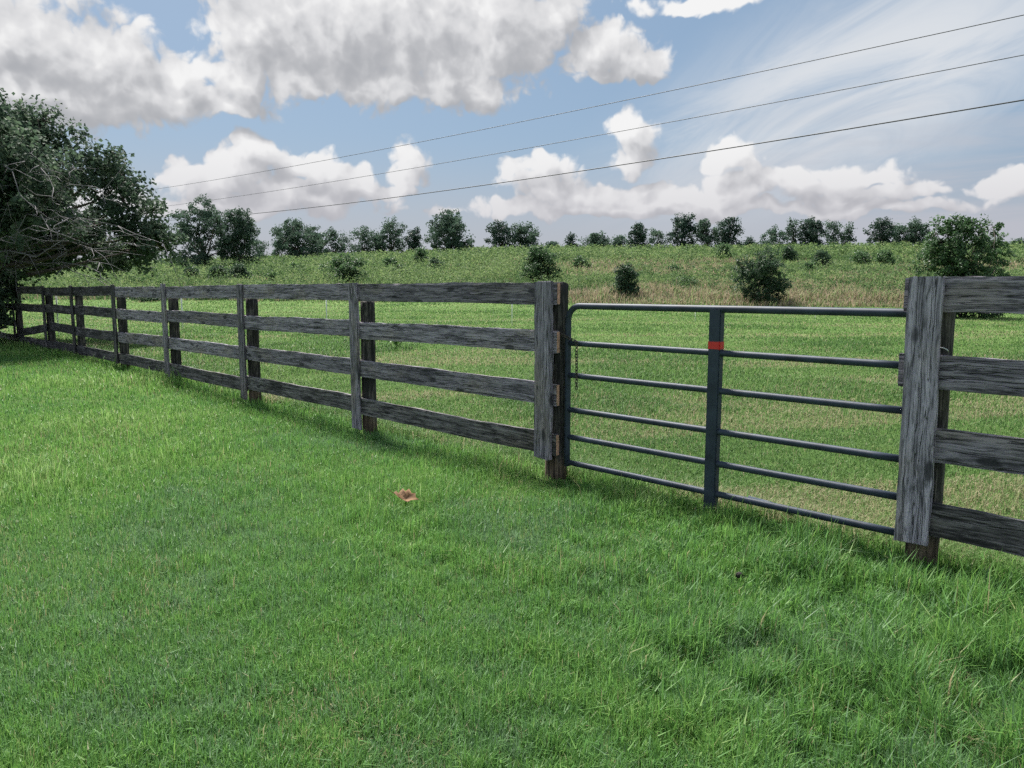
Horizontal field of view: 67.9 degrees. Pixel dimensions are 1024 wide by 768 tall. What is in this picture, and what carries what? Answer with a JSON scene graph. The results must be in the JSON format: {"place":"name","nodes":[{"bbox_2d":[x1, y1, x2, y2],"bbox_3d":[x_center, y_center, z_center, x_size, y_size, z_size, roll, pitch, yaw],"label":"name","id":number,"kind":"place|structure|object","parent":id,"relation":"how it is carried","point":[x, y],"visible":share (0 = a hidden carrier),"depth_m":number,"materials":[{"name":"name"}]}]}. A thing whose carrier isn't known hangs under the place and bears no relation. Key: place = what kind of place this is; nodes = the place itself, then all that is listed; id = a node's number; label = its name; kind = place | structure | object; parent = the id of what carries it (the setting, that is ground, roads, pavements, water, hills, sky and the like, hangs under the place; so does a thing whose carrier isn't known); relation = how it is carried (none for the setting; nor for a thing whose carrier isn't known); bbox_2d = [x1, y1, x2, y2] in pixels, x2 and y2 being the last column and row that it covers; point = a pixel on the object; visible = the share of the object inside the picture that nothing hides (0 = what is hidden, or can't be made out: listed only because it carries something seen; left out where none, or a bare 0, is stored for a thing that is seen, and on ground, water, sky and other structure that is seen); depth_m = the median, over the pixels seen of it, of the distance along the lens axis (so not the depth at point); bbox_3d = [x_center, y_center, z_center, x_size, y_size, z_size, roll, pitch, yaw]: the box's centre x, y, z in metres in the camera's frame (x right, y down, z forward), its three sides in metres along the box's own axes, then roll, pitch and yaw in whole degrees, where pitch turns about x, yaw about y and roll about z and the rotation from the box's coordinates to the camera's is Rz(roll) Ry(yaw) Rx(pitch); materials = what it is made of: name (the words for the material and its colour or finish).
{"place":"outdoors","nodes":[
{"label":"outdoors","id":0,"kind":"place"},
{"bbox_2d":[0,330,1023,767],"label":"lawn grass","id":1,"kind":"structure","parent":0,"point":[904,654],"depth_m":3.07,"materials":[{"name":"green plant"}]},
{"bbox_2d":[748,496,793,514],"bbox_3d":[1.519,0.710,4.472,0.021,0.042,0.341,-4,8,-28],"label":"loose rod","id":2,"kind":"object","parent":1,"relation":"on","point":[764,500],"visible":0.31,"depth_m":4.55,"materials":[{"name":"grey metal"}]},
{"bbox_2d":[0,298,1023,580],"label":"pasture grass","id":3,"kind":"structure","parent":0,"point":[674,364],"depth_m":10.04,"materials":[{"name":"green plant"}]},
{"bbox_2d":[0,257,1023,767],"bbox_3d":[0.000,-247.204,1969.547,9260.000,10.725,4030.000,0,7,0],"label":"ground","id":4,"kind":"structure","parent":0,"point":[384,455],"depth_m":5.19,"materials":[{"name":"green plant"}]},
{"bbox_2d":[55,296,59,336],"bbox_3d":[-11.264,-1.628,18.829,0.038,1.120,0.062,0,7,0],"label":"fence rod","id":5,"kind":"object","parent":4,"relation":"on","point":[57,315],"visible":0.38,"depth_m":18.82,"materials":[{"name":"white plastic"}]},
{"bbox_2d":[0,88,188,331],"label":"broadleaf tree","id":6,"kind":"object","parent":4,"relation":"on","point":[38,235],"visible":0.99,"depth_m":16.34,"materials":[{"name":"green plant"}]},
{"bbox_2d":[126,297,167,301],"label":"hillside shrub","id":7,"kind":"object","parent":4,"relation":"on","point":[147,299],"visible":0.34,"depth_m":45.60,"materials":[{"name":"green plant"}]},
{"bbox_2d":[140,267,157,277],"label":"hillside shrub","id":8,"kind":"object","parent":4,"relation":"on","point":[153,270],"visible":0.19,"depth_m":66.39,"materials":[{"name":"green plant"}]},
{"bbox_2d":[173,256,191,268],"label":"hillside shrub","id":9,"kind":"object","parent":4,"relation":"on","point":[181,263],"visible":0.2,"depth_m":92.90,"materials":[{"name":"green plant"}]},
{"bbox_2d":[182,266,199,279],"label":"hillside shrub","id":10,"kind":"object","parent":4,"relation":"on","point":[188,268],"visible":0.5,"depth_m":64.54,"materials":[{"name":"green plant"}]},
{"bbox_2d":[170,194,235,266],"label":"crest tree","id":11,"kind":"object","parent":4,"relation":"on","point":[209,218],"visible":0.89,"depth_m":89.54,"materials":[{"name":"green plant"}]},
{"bbox_2d":[207,264,228,279],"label":"hillside shrub","id":12,"kind":"object","parent":4,"relation":"on","point":[222,269],"visible":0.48,"depth_m":62.49,"materials":[{"name":"green plant"}]},
{"bbox_2d":[223,262,252,279],"bbox_3d":[-22.255,-8.887,61.993,2.238,2.076,1.891,3,8,24],"label":"hillside shrub","id":13,"kind":"object","parent":4,"relation":"on","point":[240,269],"visible":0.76,"depth_m":61.60,"materials":[{"name":"green plant"}]},
{"bbox_2d":[215,205,263,263],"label":"crest tree","id":14,"kind":"object","parent":4,"relation":"on","point":[239,235],"visible":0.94,"depth_m":90.80,"materials":[{"name":"green plant"}]},
{"bbox_2d":[250,234,268,257],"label":"crest tree","id":15,"kind":"object","parent":4,"relation":"on","point":[263,246],"visible":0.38,"depth_m":116.08,"materials":[{"name":"green plant"}]},
{"bbox_2d":[264,272,278,280],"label":"hillside shrub","id":16,"kind":"object","parent":4,"relation":"on","point":[274,273],"visible":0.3,"depth_m":61.11,"materials":[{"name":"green plant"}]},
{"bbox_2d":[0,281,567,479],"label":"plank fence","id":17,"kind":"object","parent":4,"relation":"on","point":[544,390],"visible":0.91,"depth_m":7.06,"materials":[{"name":"grey wood"}]},
{"bbox_2d":[553,303,906,535],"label":"metal gate","id":18,"kind":"structure","parent":17,"relation":"attached to","point":[715,353],"depth_m":4.48,"materials":[{"name":"metal"}]},
{"bbox_2d":[290,262,304,272],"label":"hillside shrub","id":19,"kind":"object","parent":4,"relation":"on","point":[293,264],"visible":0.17,"depth_m":71.37,"materials":[{"name":"green plant"}]},
{"bbox_2d":[269,217,326,257],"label":"crest tree","id":20,"kind":"object","parent":4,"relation":"on","point":[292,233],"visible":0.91,"depth_m":108.96,"materials":[{"name":"green plant"}]},
{"bbox_2d":[311,232,326,252],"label":"crest tree","id":21,"kind":"object","parent":4,"relation":"on","point":[322,248],"visible":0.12,"depth_m":122.84,"materials":[{"name":"green plant"}]},
{"bbox_2d":[319,263,335,273],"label":"hillside shrub","id":22,"kind":"object","parent":4,"relation":"on","point":[322,265],"visible":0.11,"depth_m":65.92,"materials":[{"name":"green plant"}]},
{"bbox_2d":[317,226,349,254],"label":"crest tree","id":23,"kind":"object","parent":4,"relation":"on","point":[333,235],"visible":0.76,"depth_m":117.82,"materials":[{"name":"green plant"}]},
{"bbox_2d":[324,252,372,282],"bbox_3d":[-12.141,-8.341,56.439,3.377,2.893,3.417,-5,9,-35],"label":"hillside shrub","id":24,"kind":"object","parent":4,"relation":"on","point":[343,267],"visible":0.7,"depth_m":55.96,"materials":[{"name":"green plant"}]},
{"bbox_2d":[342,225,381,253],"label":"crest tree","id":25,"kind":"object","parent":4,"relation":"on","point":[364,234],"visible":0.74,"depth_m":119.35,"materials":[{"name":"green plant"}]},
{"bbox_2d":[367,234,386,252],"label":"crest tree","id":26,"kind":"object","parent":4,"relation":"on","point":[376,244],"visible":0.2,"depth_m":122.60,"materials":[{"name":"green plant"}]},
{"bbox_2d":[382,255,396,266],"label":"hillside shrub","id":27,"kind":"object","parent":4,"relation":"on","point":[390,260],"visible":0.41,"depth_m":77.94,"materials":[{"name":"green plant"}]},
{"bbox_2d":[374,215,409,251],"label":"crest tree","id":28,"kind":"object","parent":4,"relation":"on","point":[389,227],"visible":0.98,"depth_m":119.63,"materials":[{"name":"green plant"}]},
{"bbox_2d":[385,341,401,346],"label":"broadleaf weed","id":29,"kind":"object","parent":4,"relation":"on","point":[396,343],"visible":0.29,"depth_m":15.38,"materials":[{"name":"green plant"}]},
{"bbox_2d":[393,264,409,273],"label":"hillside shrub","id":30,"kind":"object","parent":4,"relation":"on","point":[398,266],"visible":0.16,"depth_m":65.60,"materials":[{"name":"green plant"}]},
{"bbox_2d":[387,488,418,501],"bbox_3d":[-0.662,0.676,4.631,0.209,0.056,0.125,13,23,-16],"label":"dry leaf","id":31,"kind":"object","parent":4,"relation":"on","point":[406,495],"visible":1,"depth_m":4.65,"materials":[{"name":"brown plant"}]},
{"bbox_2d":[403,226,425,250],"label":"crest tree","id":32,"kind":"object","parent":4,"relation":"on","point":[416,239],"visible":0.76,"depth_m":120.73,"materials":[{"name":"green plant"}]},
{"bbox_2d":[411,247,428,262],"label":"hillside shrub","id":33,"kind":"object","parent":4,"relation":"on","point":[421,252],"visible":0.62,"depth_m":84.82,"materials":[{"name":"green plant"}]},
{"bbox_2d":[428,256,447,268],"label":"hillside shrub","id":34,"kind":"object","parent":4,"relation":"on","point":[433,260],"visible":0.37,"depth_m":71.76,"materials":[{"name":"green plant"}]},
{"bbox_2d":[423,208,475,250],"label":"crest tree","id":35,"kind":"object","parent":4,"relation":"on","point":[449,226],"visible":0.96,"depth_m":114.54,"materials":[{"name":"green plant"}]},
{"bbox_2d":[483,219,518,248],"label":"crest tree","id":36,"kind":"object","parent":4,"relation":"on","point":[498,238],"visible":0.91,"depth_m":117.09,"materials":[{"name":"green plant"}]},
{"bbox_2d":[511,304,512,325],"bbox_3d":[0.002,-2.274,24.191,0.038,1.050,0.062,0,7,0],"label":"fence rod","id":37,"kind":"object","parent":4,"relation":"on","point":[512,315],"visible":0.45,"depth_m":24.21,"materials":[{"name":"white plastic"}]},
{"bbox_2d":[4,245,1023,307],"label":"meadow grass","id":38,"kind":"structure","parent":4,"relation":"on","point":[797,296],"depth_m":48.93,"materials":[{"name":"green plant"}]},
{"bbox_2d":[18,241,1023,298],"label":"meadow weed clumps","id":39,"kind":"object","parent":4,"relation":"on","point":[730,266],"visible":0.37,"depth_m":60.65,"materials":[{"name":"green plant"}]},
{"bbox_2d":[22,240,1023,286],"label":"meadow weeds","id":40,"kind":"object","parent":4,"relation":"on","point":[406,256],"visible":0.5,"depth_m":80.34,"materials":[{"name":"green plant"}]},
{"bbox_2d":[511,220,546,248],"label":"crest tree","id":41,"kind":"object","parent":4,"relation":"on","point":[530,238],"visible":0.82,"depth_m":118.34,"materials":[{"name":"green plant"}]},
{"bbox_2d":[515,244,561,280],"bbox_3d":[1.987,-8.735,56.382,3.563,3.244,3.272,0,7,0],"label":"hillside shrub","id":42,"kind":"object","parent":4,"relation":"on","point":[538,257],"visible":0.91,"depth_m":55.87,"materials":[{"name":"green plant"}]},
{"bbox_2d":[545,241,558,247],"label":"crest tree","id":43,"kind":"object","parent":4,"relation":"on","point":[552,242],"visible":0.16,"depth_m":122.63,"materials":[{"name":"green plant"}]},
{"bbox_2d":[564,231,579,247],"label":"tree","id":44,"kind":"object","parent":4,"relation":"on","point":[570,239],"visible":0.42,"depth_m":119.92,"materials":[{"name":"green plant"}]},
{"bbox_2d":[571,255,592,267],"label":"hillside shrub","id":45,"kind":"object","parent":4,"relation":"on","point":[577,260],"visible":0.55,"depth_m":70.73,"materials":[{"name":"green plant"}]},
{"bbox_2d":[578,230,614,247],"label":"crest tree","id":46,"kind":"object","parent":4,"relation":"on","point":[594,238],"visible":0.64,"depth_m":120.86,"materials":[{"name":"green plant"}]},
{"bbox_2d":[610,234,628,247],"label":"crest tree","id":47,"kind":"object","parent":4,"relation":"on","point":[619,240],"visible":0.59,"depth_m":121.32,"materials":[{"name":"green plant"}]},
{"bbox_2d":[609,262,640,297],"bbox_3d":[6.714,-5.937,44.872,1.901,2.451,2.130,4,8,29],"label":"hillside shrub","id":48,"kind":"object","parent":4,"relation":"on","point":[628,275],"visible":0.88,"depth_m":44.42,"materials":[{"name":"green plant"}]},
{"bbox_2d":[625,221,652,248],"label":"crest tree","id":49,"kind":"object","parent":4,"relation":"on","point":[638,232],"visible":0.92,"depth_m":118.59,"materials":[{"name":"green plant"}]},
{"bbox_2d":[647,227,666,249],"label":"crest tree","id":50,"kind":"object","parent":4,"relation":"on","point":[656,234],"visible":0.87,"depth_m":121.58,"materials":[{"name":"green plant"}]},
{"bbox_2d":[668,264,681,271],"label":"hillside shrub","id":51,"kind":"object","parent":4,"relation":"on","point":[672,266],"visible":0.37,"depth_m":66.00,"materials":[{"name":"green plant"}]},
{"bbox_2d":[662,212,703,247],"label":"crest tree","id":52,"kind":"object","parent":4,"relation":"on","point":[685,226],"visible":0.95,"depth_m":119.33,"materials":[{"name":"green plant"}]},
{"bbox_2d":[671,275,699,287],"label":"hillside shrub","id":53,"kind":"object","parent":4,"relation":"on","point":[687,280],"visible":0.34,"depth_m":49.80,"materials":[{"name":"green plant"}]},
{"bbox_2d":[689,218,723,247],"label":"crest tree","id":54,"kind":"object","parent":4,"relation":"on","point":[708,238],"visible":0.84,"depth_m":119.24,"materials":[{"name":"green plant"}]},
{"bbox_2d":[716,242,731,259],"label":"hillside shrub","id":55,"kind":"object","parent":4,"relation":"on","point":[725,247],"visible":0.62,"depth_m":89.62,"materials":[{"name":"green plant"}]},
{"bbox_2d":[712,216,745,246],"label":"crest tree","id":56,"kind":"object","parent":4,"relation":"on","point":[726,237],"visible":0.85,"depth_m":120.31,"materials":[{"name":"green plant"}]},
{"bbox_2d":[735,572,742,577],"bbox_3d":[1.056,0.890,3.537,0.038,0.030,0.030,0,7,0],"label":"soil clod","id":57,"kind":"object","parent":4,"relation":"on","point":[738,574],"visible":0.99,"depth_m":3.53,"materials":[{"name":"soil"}]},
{"bbox_2d":[741,235,755,246],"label":"crest tree","id":58,"kind":"object","parent":4,"relation":"on","point":[748,240],"visible":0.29,"depth_m":122.91,"materials":[{"name":"green plant"}]},
{"bbox_2d":[729,243,792,302],"bbox_3d":[13.765,-5.964,42.092,3.275,3.668,2.927,0,7,0],"label":"hillside shrub","id":59,"kind":"object","parent":4,"relation":"on","point":[769,284],"visible":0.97,"depth_m":41.72,"materials":[{"name":"green plant"}]},
{"bbox_2d":[756,224,787,246],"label":"crest tree","id":60,"kind":"object","parent":4,"relation":"on","point":[773,234],"visible":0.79,"depth_m":120.72,"materials":[{"name":"green plant"}]},
{"bbox_2d":[778,245,798,261],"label":"hillside shrub","id":61,"kind":"object","parent":4,"relation":"on","point":[789,253],"visible":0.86,"depth_m":81.39,"materials":[{"name":"green plant"}]},
{"bbox_2d":[780,217,807,244],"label":"crest tree","id":62,"kind":"object","parent":4,"relation":"on","point":[790,226],"visible":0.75,"depth_m":121.70,"materials":[{"name":"green plant"}]},
{"bbox_2d":[802,260,814,272],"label":"hillside shrub","id":63,"kind":"object","parent":4,"relation":"on","point":[809,264],"visible":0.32,"depth_m":65.48,"materials":[{"name":"green plant"}]},
{"bbox_2d":[797,216,831,246],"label":"crest tree","id":64,"kind":"object","parent":4,"relation":"on","point":[813,227],"visible":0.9,"depth_m":119.04,"materials":[{"name":"green plant"}]},
{"bbox_2d":[808,644,837,660],"bbox_3d":[1.123,0.983,2.744,0.123,0.048,0.144,2,7,14],"label":"broadleaf weed","id":65,"kind":"object","parent":4,"relation":"on","point":[826,651],"visible":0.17,"depth_m":2.75,"materials":[{"name":"green plant"}]},
{"bbox_2d":[810,249,836,267],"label":"hillside shrub","id":66,"kind":"object","parent":4,"relation":"on","point":[821,253],"visible":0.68,"depth_m":72.19,"materials":[{"name":"green plant"}]},
{"bbox_2d":[819,219,845,245],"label":"crest tree","id":67,"kind":"object","parent":4,"relation":"on","point":[835,232],"visible":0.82,"depth_m":121.60,"materials":[{"name":"green plant"}]},
{"bbox_2d":[839,221,856,245],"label":"crest tree","id":68,"kind":"object","parent":4,"relation":"on","point":[847,237],"visible":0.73,"depth_m":121.58,"materials":[{"name":"green plant"}]},
{"bbox_2d":[847,249,874,264],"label":"hillside shrub","id":69,"kind":"object","parent":4,"relation":"on","point":[861,257],"visible":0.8,"depth_m":74.99,"materials":[{"name":"green plant"}]},
{"bbox_2d":[862,216,899,244],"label":"crest tree","id":70,"kind":"object","parent":4,"relation":"on","point":[887,232],"visible":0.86,"depth_m":119.32,"materials":[{"name":"green plant"}]},
{"bbox_2d":[873,249,899,266],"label":"hillside shrub","id":71,"kind":"object","parent":4,"relation":"on","point":[887,258],"visible":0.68,"depth_m":74.57,"materials":[{"name":"green plant"}]},
{"bbox_2d":[892,222,906,242],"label":"crest tree","id":72,"kind":"object","parent":4,"relation":"on","point":[898,237],"visible":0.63,"depth_m":121.55,"materials":[{"name":"green plant"}]},
{"bbox_2d":[896,215,931,245],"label":"crest tree","id":73,"kind":"object","parent":4,"relation":"on","point":[913,229],"visible":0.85,"depth_m":120.23,"materials":[{"name":"green plant"}]},
{"bbox_2d":[893,276,1023,570],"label":"plank fence","id":74,"kind":"object","parent":4,"relation":"on","point":[933,371],"visible":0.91,"depth_m":3.56,"materials":[{"name":"wood"}]},
{"bbox_2d":[906,212,1016,318],"bbox_3d":[20.229,-5.103,33.637,4.744,4.910,3.428,-3,8,-23],"label":"leafy shrub","id":75,"kind":"object","parent":4,"relation":"on","point":[958,263],"visible":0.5,"depth_m":33.17,"materials":[{"name":"green plant"}]},
{"bbox_2d":[1008,237,1023,244],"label":"crest tree","id":76,"kind":"object","parent":4,"relation":"on","point":[1019,239],"visible":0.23,"depth_m":117.33,"materials":[{"name":"green plant"}]},
{"bbox_2d":[0,0,1023,259],"label":"sky","id":77,"kind":"structure","parent":0,"point":[200,91],"materials":[{"name":"blue"}]},
{"bbox_2d":[118,15,1023,194],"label":"overhead wire","id":78,"kind":"object","parent":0,"point":[665,91],"visible":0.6,"depth_m":51.13,"materials":[{"name":"black metal"}]},
{"bbox_2d":[137,55,1022,209],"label":"overhead wire","id":79,"kind":"object","parent":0,"point":[674,121],"visible":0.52,"depth_m":51.02,"materials":[{"name":"black metal"}]},
{"bbox_2d":[142,99,1023,221],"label":"overhead wire","id":80,"kind":"object","parent":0,"point":[691,153],"visible":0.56,"depth_m":51.18,"materials":[{"name":"black metal"}]}
]}

